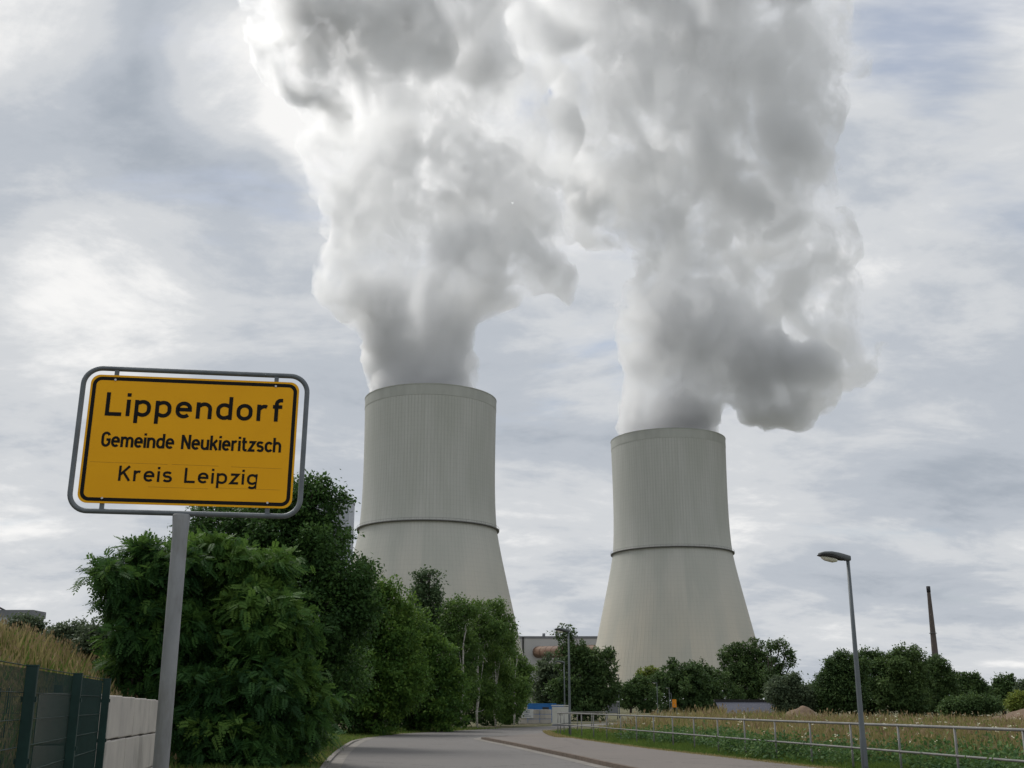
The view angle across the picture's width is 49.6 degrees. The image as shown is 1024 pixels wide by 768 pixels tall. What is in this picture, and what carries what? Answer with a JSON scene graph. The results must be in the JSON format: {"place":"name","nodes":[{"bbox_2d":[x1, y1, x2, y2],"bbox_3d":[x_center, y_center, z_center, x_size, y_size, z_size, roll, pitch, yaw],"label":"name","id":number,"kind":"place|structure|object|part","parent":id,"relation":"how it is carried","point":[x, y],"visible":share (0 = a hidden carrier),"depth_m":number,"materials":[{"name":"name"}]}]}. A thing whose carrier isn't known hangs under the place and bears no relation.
{"place":"outdoors","nodes":[
{"label":"outdoors","id":0,"kind":"place"},
{"bbox_2d":[0,607,45,630],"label":"grey hall","id":1,"kind":"structure","parent":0,"point":[4,612],"depth_m":294.47,"materials":[{"name":"grey metal"}]},
{"bbox_2d":[0,653,53,753],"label":"embankment","id":2,"kind":"structure","parent":0,"point":[25,670],"depth_m":25.40,"materials":[{"name":"plant"}]},
{"bbox_2d":[0,610,51,633],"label":"bank shrub","id":3,"kind":"object","parent":2,"relation":"on","point":[31,620],"visible":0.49,"depth_m":35.05,"materials":[{"name":"green plant"}]},
{"bbox_2d":[0,685,102,767],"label":"fence","id":4,"kind":"object","parent":2,"relation":"on","point":[19,713],"visible":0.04,"depth_m":13.89,"materials":[{"name":"green metal"}]},
{"bbox_2d":[0,660,111,767],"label":"fence","id":5,"kind":"object","parent":2,"relation":"on","point":[79,729],"visible":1,"depth_m":10.01,"materials":[{"name":"green metal"}]},
{"bbox_2d":[40,615,99,655],"bbox_3d":[-13.305,7.652,33.200,2.193,1.548,1.491,0,-16,0],"label":"bank shrub","id":6,"kind":"object","parent":2,"relation":"on","point":[59,628],"visible":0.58,"depth_m":32.98,"materials":[{"name":"green plant"}]},
{"bbox_2d":[0,613,179,767],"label":"bank grass","id":7,"kind":"structure","parent":2,"relation":"on","point":[33,650],"depth_m":26.38,"materials":[{"name":"beige plant"}]},
{"bbox_2d":[69,616,110,663],"bbox_3d":[-11.936,7.455,32.191,2.115,1.373,1.778,0,-16,0],"label":"bank shrub","id":8,"kind":"object","parent":2,"relation":"on","point":[85,636],"visible":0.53,"depth_m":31.88,"materials":[{"name":"green plant"}]},
{"bbox_2d":[31,693,157,767],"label":"concrete block wall","id":9,"kind":"structure","parent":2,"relation":"on","point":[130,732],"depth_m":17.14,"materials":[{"name":"grey concrete"}]},
{"bbox_2d":[67,529,228,703],"bbox_3d":[-9.597,7.095,29.491,4.310,6.474,4.846,3,-16,-11],"label":"robinia bush","id":10,"kind":"object","parent":2,"relation":"on","point":[130,605],"visible":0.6,"depth_m":28.51,"materials":[{"name":"green plant"}]},
{"bbox_2d":[67,366,309,767],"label":"town sign","id":11,"kind":"object","parent":2,"relation":"on","point":[185,441],"visible":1,"depth_m":5.35,"materials":[{"name":"metal"}]},
{"bbox_2d":[157,525,350,722],"bbox_3d":[-7.604,7.223,30.227,6.377,6.631,4.094,-10,-19,30],"label":"robinia bush","id":12,"kind":"object","parent":2,"relation":"on","point":[250,594],"visible":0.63,"depth_m":29.22,"materials":[{"name":"green plant"}]},
{"bbox_2d":[315,497,354,571],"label":"boiler house","id":13,"kind":"structure","parent":0,"point":[349,517],"depth_m":907.86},
{"bbox_2d":[341,722,634,767],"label":"road","id":14,"kind":"structure","parent":0,"point":[461,749],"depth_m":36.00,"materials":[{"name":"grey asphalt"}]},
{"bbox_2d":[327,737,377,767],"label":"gutter","id":15,"kind":"object","parent":14,"relation":"on","point":[337,761],"visible":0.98,"depth_m":34.84,"materials":[{"name":"concrete"}]},
{"bbox_2d":[474,736,610,767],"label":"gutter","id":16,"kind":"object","parent":14,"relation":"on","point":[564,758],"visible":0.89,"depth_m":35.18,"materials":[{"name":"concrete"}]},
{"bbox_2d":[481,736,637,767],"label":"kerb","id":17,"kind":"structure","parent":14,"relation":"on","point":[588,759],"depth_m":33.69,"materials":[{"name":"concrete"}]},
{"bbox_2d":[0,0,1023,700],"label":"sky","id":18,"kind":"structure","parent":0,"point":[791,232],"materials":[{"name":"grey"}]},
{"bbox_2d":[606,701,618,718],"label":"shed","id":19,"kind":"structure","parent":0,"point":[614,708],"depth_m":113.59,"materials":[{"name":"metal"}]},
{"bbox_2d":[486,733,813,767],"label":"pavement","id":20,"kind":"structure","parent":0,"point":[638,757],"depth_m":32.27,"materials":[{"name":"concrete"}]},
{"bbox_2d":[318,703,1007,759],"bbox_3d":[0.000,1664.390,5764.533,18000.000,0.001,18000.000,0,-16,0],"label":"ground","id":21,"kind":"structure","parent":0,"point":[623,712],"depth_m":99.78,"materials":[{"name":"green plant"}]},
{"bbox_2d":[143,643,356,767],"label":"robinia bush","id":22,"kind":"object","parent":21,"relation":"on","point":[213,723],"visible":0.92,"depth_m":27.56,"materials":[{"name":"green plant"}]},
{"bbox_2d":[161,469,391,719],"bbox_3d":[-9.492,8.425,42.433,10.432,11.105,5.468,-3,-16,10],"label":"maple tree","id":23,"kind":"object","parent":21,"relation":"on","point":[349,605],"visible":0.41,"depth_m":41.48,"materials":[{"name":"green plant"}]},
{"bbox_2d":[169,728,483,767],"bbox_3d":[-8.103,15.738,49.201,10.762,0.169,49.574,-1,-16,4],"label":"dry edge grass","id":24,"kind":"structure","parent":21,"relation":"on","point":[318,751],"depth_m":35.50,"materials":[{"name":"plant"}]},
{"bbox_2d":[170,725,497,767],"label":"verge grass","id":25,"kind":"structure","parent":21,"relation":"on","point":[350,736],"depth_m":41.09,"materials":[{"name":"green plant"}]},
{"bbox_2d":[320,737,370,767],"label":"kerb","id":26,"kind":"structure","parent":21,"relation":"on","point":[330,758],"depth_m":34.66,"materials":[{"name":"concrete"}]},
{"bbox_2d":[318,569,437,735],"bbox_3d":[-8.006,14.129,58.891,8.414,9.250,7.013,0,-16,0],"label":"hazel tree","id":27,"kind":"object","parent":21,"relation":"on","point":[393,653],"visible":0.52,"depth_m":57.67,"materials":[{"name":"green plant"}]},
{"bbox_2d":[326,700,520,734],"bbox_3d":[-5.278,20.991,71.339,4.693,2.980,33.818,-4,-17,14],"label":"undergrowth shrub","id":28,"kind":"object","parent":21,"relation":"on","point":[351,717],"visible":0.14,"depth_m":59.10,"materials":[{"name":"green plant"}]},
{"bbox_2d":[404,564,449,659],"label":"poplar tree","id":29,"kind":"object","parent":21,"relation":"on","point":[424,590],"visible":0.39,"depth_m":74.75,"materials":[{"name":"green plant"}]},
{"bbox_2d":[392,599,476,731],"bbox_3d":[-5.041,16.610,65.684,6.035,8.258,4.901,0,-16,0],"label":"hazel tree","id":30,"kind":"object","parent":21,"relation":"on","point":[449,699],"visible":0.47,"depth_m":64.65,"materials":[{"name":"green plant"}]},
{"bbox_2d":[353,383,533,702],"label":"cooling tower","id":31,"kind":"structure","parent":21,"relation":"on","point":[428,495],"depth_m":614.26,"materials":[{"name":"concrete"}]},
{"bbox_2d":[434,591,489,727],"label":"birch tree","id":32,"kind":"object","parent":21,"relation":"on","point":[461,612],"visible":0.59,"depth_m":72.56,"materials":[{"name":"green plant"}]},
{"bbox_2d":[459,596,510,727],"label":"birch tree","id":33,"kind":"object","parent":21,"relation":"on","point":[497,629],"visible":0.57,"depth_m":76.29,"materials":[{"name":"green plant"}]},
{"bbox_2d":[480,595,535,726],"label":"birch tree","id":34,"kind":"object","parent":21,"relation":"on","point":[504,673],"visible":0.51,"depth_m":79.11,"materials":[{"name":"green plant"}]},
{"bbox_2d":[496,629,537,724],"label":"birch tree","id":35,"kind":"object","parent":21,"relation":"on","point":[523,667],"visible":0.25,"depth_m":85.22,"materials":[{"name":"green plant"}]},
{"bbox_2d":[518,710,551,723],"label":"concrete block wall","id":36,"kind":"structure","parent":21,"relation":"on","point":[544,717],"depth_m":88.08,"materials":[{"name":"grey concrete"}]},
{"bbox_2d":[521,709,532,717],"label":"notice board","id":37,"kind":"object","parent":36,"relation":"attached to","point":[528,713],"visible":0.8,"depth_m":88.10,"materials":[{"name":"white"}]},
{"bbox_2d":[527,703,555,714],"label":"blue container","id":38,"kind":"object","parent":21,"relation":"on","point":[540,706],"visible":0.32,"depth_m":94.76,"materials":[{"name":"metal"}]},
{"bbox_2d":[528,650,561,704],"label":"willow tree","id":39,"kind":"object","parent":21,"relation":"on","point":[545,672],"visible":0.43,"depth_m":107.49,"materials":[{"name":"green plant"}]},
{"bbox_2d":[519,633,597,695],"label":"machine hall","id":40,"kind":"structure","parent":21,"relation":"on","point":[529,644],"depth_m":858.09,"materials":[{"name":"grey metal"}]},
{"bbox_2d":[551,705,567,725],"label":"utility cabinet","id":41,"kind":"object","parent":21,"relation":"on","point":[555,710],"visible":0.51,"depth_m":80.17,"materials":[{"name":"grey metal"}]},
{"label":"door","id":42,"kind":"part","parent":41,"relation":"part of","materials":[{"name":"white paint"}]},
{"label":"door","id":43,"kind":"part","parent":41,"relation":"part of","materials":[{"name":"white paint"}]},
{"bbox_2d":[556,661,564,706],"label":"street lamp","id":44,"kind":"object","parent":21,"relation":"on","point":[559,662],"visible":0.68,"depth_m":85.09,"materials":[{"name":"metal"}]},
{"bbox_2d":[555,628,570,733],"bbox_3d":[2.523,14.902,54.996,0.792,5.448,0.277,1,-16,-5],"label":"street lamp","id":45,"kind":"object","parent":21,"relation":"on","point":[560,630],"visible":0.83,"depth_m":55.10,"materials":[{"name":"metal"}]},
{"bbox_2d":[533,645,595,661],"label":"flue duct","id":46,"kind":"object","parent":21,"relation":"on","point":[538,651],"visible":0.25,"depth_m":835.21,"materials":[{"name":"brown metal"}]},
{"bbox_2d":[540,623,624,720],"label":"ash tree","id":47,"kind":"object","parent":21,"relation":"on","point":[590,689],"visible":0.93,"depth_m":103.55,"materials":[{"name":"green plant"}]},
{"bbox_2d":[615,672,664,712],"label":"hawthorn bush","id":48,"kind":"object","parent":21,"relation":"on","point":[638,688],"visible":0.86,"depth_m":186.79,"materials":[{"name":"green plant"}]},
{"bbox_2d":[635,665,660,686],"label":"young ash tree","id":49,"kind":"object","parent":21,"relation":"on","point":[648,670],"visible":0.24,"depth_m":206.84,"materials":[{"name":"green plant"}]},
{"bbox_2d":[470,678,887,709],"bbox_3d":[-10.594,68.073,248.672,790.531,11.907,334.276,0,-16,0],"label":"distant wood","id":50,"kind":"object","parent":21,"relation":"on","point":[626,706],"visible":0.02,"depth_m":330.89,"materials":[{"name":"green plant"}]},
{"bbox_2d":[596,428,764,698],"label":"cooling tower","id":51,"kind":"structure","parent":21,"relation":"on","point":[674,588],"depth_m":707.71,"materials":[{"name":"concrete"}]},
{"bbox_2d":[646,657,724,712],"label":"oak tree","id":52,"kind":"object","parent":21,"relation":"on","point":[686,681],"visible":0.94,"depth_m":199.05,"materials":[{"name":"green plant"}]},
{"bbox_2d":[542,730,843,767],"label":"dry edge grass","id":53,"kind":"structure","parent":21,"relation":"on","point":[550,733],"depth_m":33.73,"materials":[{"name":"plant"}]},
{"bbox_2d":[670,658,746,711],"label":"oak tree","id":54,"kind":"object","parent":21,"relation":"on","point":[723,677],"visible":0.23,"depth_m":208.82,"materials":[{"name":"green plant"}]},
{"bbox_2d":[714,699,776,715],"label":"long shed","id":55,"kind":"structure","parent":21,"relation":"on","point":[745,704],"depth_m":105.45,"materials":[{"name":"grey metal"}]},
{"bbox_2d":[716,636,776,698],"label":"lime tree","id":56,"kind":"object","parent":21,"relation":"on","point":[742,668],"visible":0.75,"depth_m":218.95,"materials":[{"name":"green plant"}]},
{"bbox_2d":[553,727,992,767],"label":"verge grass","id":57,"kind":"structure","parent":21,"relation":"on","point":[609,738],"depth_m":35.97,"materials":[{"name":"green plant"}]},
{"bbox_2d":[757,635,799,703],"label":"airy poplar","id":58,"kind":"object","parent":21,"relation":"on","point":[787,654],"visible":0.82,"depth_m":106.66,"materials":[{"name":"green plant"}]},
{"bbox_2d":[557,712,1023,767],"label":"railing","id":59,"kind":"object","parent":21,"relation":"on","point":[956,755],"visible":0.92,"depth_m":28.28,"materials":[{"name":"grey metal"}]},
{"bbox_2d":[596,703,1023,765],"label":"dry meadow grass","id":60,"kind":"structure","parent":21,"relation":"on","point":[779,725],"depth_m":45.93,"materials":[{"name":"beige plant"}]},
{"bbox_2d":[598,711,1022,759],"bbox_3d":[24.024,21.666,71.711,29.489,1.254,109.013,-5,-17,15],"label":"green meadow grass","id":61,"kind":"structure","parent":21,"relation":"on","point":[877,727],"depth_m":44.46,"materials":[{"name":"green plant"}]},
{"bbox_2d":[605,719,1023,767],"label":"bramble ground cover","id":62,"kind":"object","parent":21,"relation":"on","point":[758,747],"visible":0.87,"depth_m":28.69,"materials":[{"name":"green plant"}]},
{"bbox_2d":[805,680,827,713],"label":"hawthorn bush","id":63,"kind":"object","parent":21,"relation":"on","point":[813,692],"visible":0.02,"depth_m":100.69,"materials":[{"name":"green plant"}]},
{"bbox_2d":[807,647,874,716],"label":"oak tree","id":64,"kind":"object","parent":21,"relation":"on","point":[835,683],"visible":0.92,"depth_m":92.01,"materials":[{"name":"green plant"}]},
{"bbox_2d":[817,551,867,767],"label":"street lamp","id":65,"kind":"object","parent":21,"relation":"on","point":[831,556],"visible":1,"depth_m":21.96,"materials":[{"name":"metal"}]},
{"bbox_2d":[863,750,867,766],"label":"access door","id":66,"kind":"structure","parent":65,"relation":"in","point":[864,751],"depth_m":21.37,"materials":[{"name":"paint"}]},
{"bbox_2d":[851,644,889,717],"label":"oak tree","id":67,"kind":"object","parent":21,"relation":"on","point":[871,654],"visible":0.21,"depth_m":97.13,"materials":[{"name":"green plant"}]},
{"bbox_2d":[926,586,938,657],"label":"chimney","id":68,"kind":"object","parent":21,"relation":"on","point":[934,647],"visible":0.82,"depth_m":586.57,"materials":[{"name":"concrete"}]},
{"bbox_2d":[915,653,964,716],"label":"lime tree","id":69,"kind":"object","parent":21,"relation":"on","point":[942,685],"visible":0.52,"depth_m":97.79,"materials":[{"name":"green plant"}]},
{"bbox_2d":[953,670,999,698],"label":"hawthorn bush","id":70,"kind":"object","parent":21,"relation":"on","point":[973,681],"visible":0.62,"depth_m":100.73,"materials":[{"name":"green plant"}]},
{"bbox_2d":[989,671,1018,714],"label":"hawthorn bush","id":71,"kind":"object","parent":21,"relation":"on","point":[1003,684],"visible":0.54,"depth_m":102.80,"materials":[{"name":"green plant"}]},
{"bbox_2d":[1004,679,1023,709],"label":"hawthorn bush","id":72,"kind":"object","parent":21,"relation":"on","point":[1020,684],"visible":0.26,"depth_m":92.80,"materials":[{"name":"green plant"}]},
{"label":"meadow ground","id":73,"kind":"structure","parent":0,"visible":0},
{"bbox_2d":[672,699,676,713],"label":"orange sign","id":74,"kind":"object","parent":73,"relation":"on","point":[673,702],"visible":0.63,"depth_m":134.46,"materials":[{"name":"orange metal"}]},
{"bbox_2d":[760,670,824,712],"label":"willow bush","id":75,"kind":"object","parent":73,"relation":"on","point":[790,691],"visible":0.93,"depth_m":91.83,"materials":[{"name":"green plant"}]},
{"bbox_2d":[784,706,817,718],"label":"earth pile","id":76,"kind":"object","parent":73,"relation":"on","point":[801,709],"visible":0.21,"depth_m":83.70,"materials":[{"name":"brown soil"}]},
{"bbox_2d":[611,711,1020,757],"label":"wild flowers","id":77,"kind":"object","parent":73,"relation":"on","point":[884,727],"visible":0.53,"depth_m":37.97,"materials":[{"name":"white plant"}]},
{"bbox_2d":[866,640,940,716],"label":"lime tree","id":78,"kind":"object","parent":73,"relation":"on","point":[901,682],"visible":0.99,"depth_m":94.72,"materials":[{"name":"green plant"}]},
{"bbox_2d":[934,690,1004,719],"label":"bramble shrub","id":79,"kind":"object","parent":73,"relation":"on","point":[979,703],"visible":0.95,"depth_m":77.30,"materials":[{"name":"green plant"}]},
{"bbox_2d":[984,709,1023,721],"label":"earth pile","id":80,"kind":"object","parent":73,"relation":"on","point":[1010,714],"visible":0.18,"depth_m":68.41,"materials":[{"name":"beige soil"}]},
{"bbox_2d":[1002,689,1023,711],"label":"young ash tree","id":81,"kind":"object","parent":73,"relation":"on","point":[1015,701],"visible":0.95,"depth_m":72.76,"materials":[{"name":"green plant"}]}
]}

